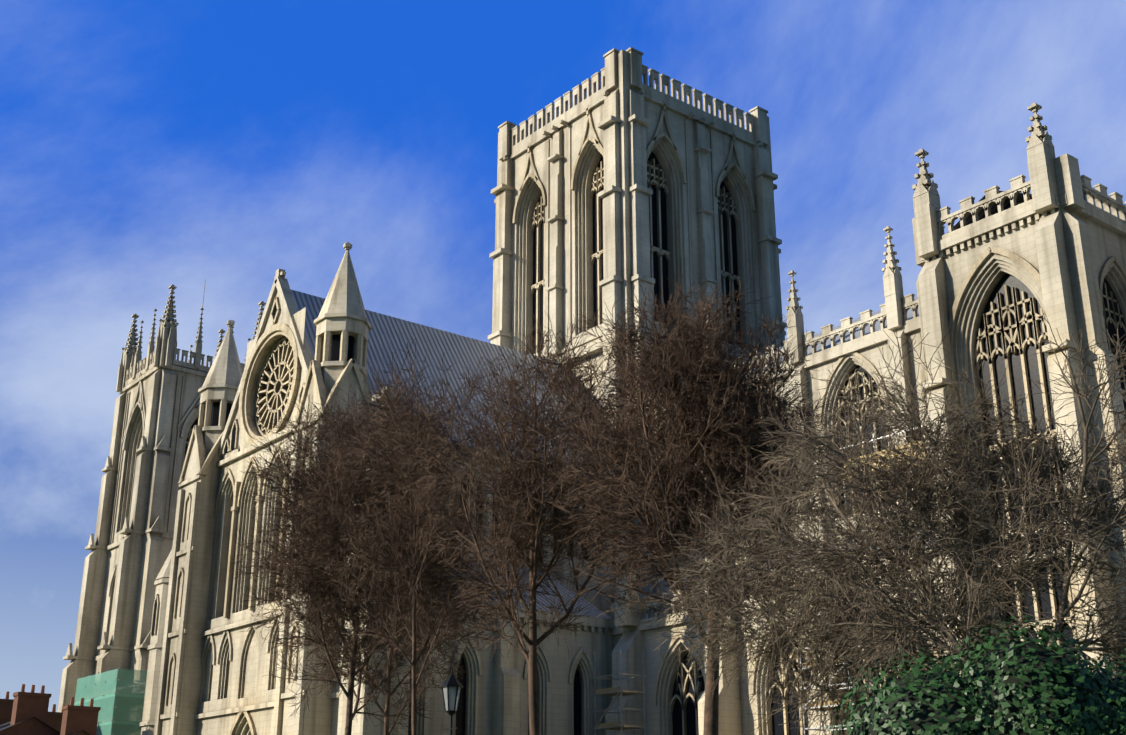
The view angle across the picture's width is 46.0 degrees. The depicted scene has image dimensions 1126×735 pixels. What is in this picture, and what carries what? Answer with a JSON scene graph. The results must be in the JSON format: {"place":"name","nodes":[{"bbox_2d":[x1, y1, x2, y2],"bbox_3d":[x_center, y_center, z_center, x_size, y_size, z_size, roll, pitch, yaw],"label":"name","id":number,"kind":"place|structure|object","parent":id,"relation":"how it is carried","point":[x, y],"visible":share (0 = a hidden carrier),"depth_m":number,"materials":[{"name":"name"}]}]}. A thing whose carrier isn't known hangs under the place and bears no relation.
{"place":"outdoors","nodes":[
{"label":"outdoors","id":0,"kind":"place"},
{"bbox_2d":[0,684,100,734],"bbox_3d":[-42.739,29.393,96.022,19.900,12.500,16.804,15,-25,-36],"label":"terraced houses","id":1,"kind":"structure","parent":0,"point":[22,712],"depth_m":94.75,"materials":[{"name":"brick"}]},
{"bbox_2d":[58,279,265,711],"bbox_3d":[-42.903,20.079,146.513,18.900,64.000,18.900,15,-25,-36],"label":"tower","id":2,"kind":"structure","parent":0,"point":[156,412],"depth_m":143.43,"materials":[{"name":"stone"}]},
{"bbox_2d":[139,242,628,734],"bbox_3d":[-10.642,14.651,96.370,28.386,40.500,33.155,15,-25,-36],"label":"cathedral transept","id":3,"kind":"structure","parent":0,"point":[210,664],"depth_m":90.44,"materials":[{"name":"stone"}]},
{"bbox_2d":[0,0,1125,711],"label":"sky","id":4,"kind":"structure","parent":0,"point":[147,147],"materials":[{"name":"blue"}]},
{"bbox_2d":[488,47,786,473],"bbox_3d":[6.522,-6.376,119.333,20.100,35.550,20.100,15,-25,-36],"label":"tower","id":5,"kind":"structure","parent":0,"point":[619,182],"depth_m":115.21,"materials":[{"name":"beige stone"}]},
{"bbox_2d":[605,102,1125,734],"bbox_3d":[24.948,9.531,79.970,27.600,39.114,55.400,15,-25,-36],"label":"cathedral choir","id":6,"kind":"structure","parent":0,"point":[999,270],"depth_m":69.73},
{"bbox_3d":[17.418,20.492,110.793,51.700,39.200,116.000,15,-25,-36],"label":"minster","id":7,"kind":"object","parent":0,"visible":0},
{"bbox_2d":[842,425,926,543],"bbox_3d":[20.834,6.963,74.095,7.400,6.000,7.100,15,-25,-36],"label":"choir scaffold platform","id":8,"kind":"structure","parent":7,"relation":"on","point":[902,446],"depth_m":72.96,"materials":[{"name":"metal"}]},
{"label":"ground","id":9,"kind":"structure","parent":0,"visible":0},
{"bbox_2d":[74,666,146,734],"bbox_3d":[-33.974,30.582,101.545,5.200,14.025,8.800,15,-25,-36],"label":"scaffold sheeting","id":10,"kind":"object","parent":9,"relation":"on","point":[117,696],"visible":0.54,"depth_m":99.37,"materials":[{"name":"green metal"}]},
{"bbox_2d":[230,382,483,734],"bbox_3d":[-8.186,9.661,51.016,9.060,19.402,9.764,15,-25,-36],"label":"lime tree","id":11,"kind":"object","parent":9,"relation":"on","point":[314,513],"visible":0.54,"depth_m":51.17,"materials":[{"name":"brown plant"}]},
{"bbox_2d":[292,410,486,734],"bbox_3d":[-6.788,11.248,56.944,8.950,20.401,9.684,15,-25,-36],"label":"lime tree","id":12,"kind":"object","parent":9,"relation":"on","point":[389,695],"visible":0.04,"depth_m":56.28,"materials":[{"name":"brown plant"}]},
{"bbox_2d":[320,338,526,734],"bbox_3d":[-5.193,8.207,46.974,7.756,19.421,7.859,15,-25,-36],"label":"lime tree","id":13,"kind":"object","parent":9,"relation":"on","point":[415,543],"visible":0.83,"depth_m":47.45,"materials":[{"name":"brown plant"}]},
{"bbox_2d":[441,667,462,734],"bbox_3d":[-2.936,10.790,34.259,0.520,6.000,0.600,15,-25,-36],"label":"street lamp","id":14,"kind":"object","parent":9,"relation":"on","point":[451,682],"visible":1,"depth_m":34.90,"materials":[{"name":"black metal"}]},
{"bbox_2d":[390,312,683,734],"bbox_3d":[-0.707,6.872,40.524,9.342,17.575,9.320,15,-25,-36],"label":"lime tree","id":15,"kind":"object","parent":9,"relation":"on","point":[515,483],"visible":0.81,"depth_m":40.89,"materials":[{"name":"brown plant"}]},
{"bbox_2d":[592,648,647,734],"bbox_3d":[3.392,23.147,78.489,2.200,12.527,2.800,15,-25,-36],"label":"scaffolding","id":16,"kind":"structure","parent":9,"relation":"on","point":[617,692],"depth_m":79.30,"materials":[{"name":"silver metal"}]},
{"bbox_2d":[526,275,873,734],"bbox_3d":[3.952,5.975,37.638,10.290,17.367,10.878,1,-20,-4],"label":"lime tree","id":17,"kind":"object","parent":9,"relation":"on","point":[712,429],"visible":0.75,"depth_m":37.33,"materials":[{"name":"brown plant"}]},
{"bbox_2d":[797,645,872,734],"bbox_3d":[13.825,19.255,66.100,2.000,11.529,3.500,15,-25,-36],"label":"scaffolding","id":18,"kind":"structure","parent":9,"relation":"on","point":[813,708],"depth_m":67.14,"materials":[{"name":"silver metal"}]},
{"bbox_2d":[643,436,1048,734],"bbox_3d":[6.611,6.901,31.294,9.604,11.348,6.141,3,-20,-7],"label":"cherry tree","id":19,"kind":"object","parent":9,"relation":"on","point":[717,597],"visible":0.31,"depth_m":31.17,"materials":[{"name":"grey plant"}]},
{"bbox_2d":[654,305,1125,713],"bbox_3d":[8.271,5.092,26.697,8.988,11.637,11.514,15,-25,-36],"label":"cherry tree","id":20,"kind":"object","parent":9,"relation":"on","point":[1026,489],"visible":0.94,"depth_m":26.51,"materials":[{"name":"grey plant"}]},
{"bbox_2d":[826,615,1125,734],"bbox_3d":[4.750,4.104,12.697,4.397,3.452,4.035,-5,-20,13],"label":"holly bush","id":21,"kind":"object","parent":9,"relation":"on","point":[1099,681],"visible":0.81,"depth_m":12.47,"materials":[{"name":"green plant"}]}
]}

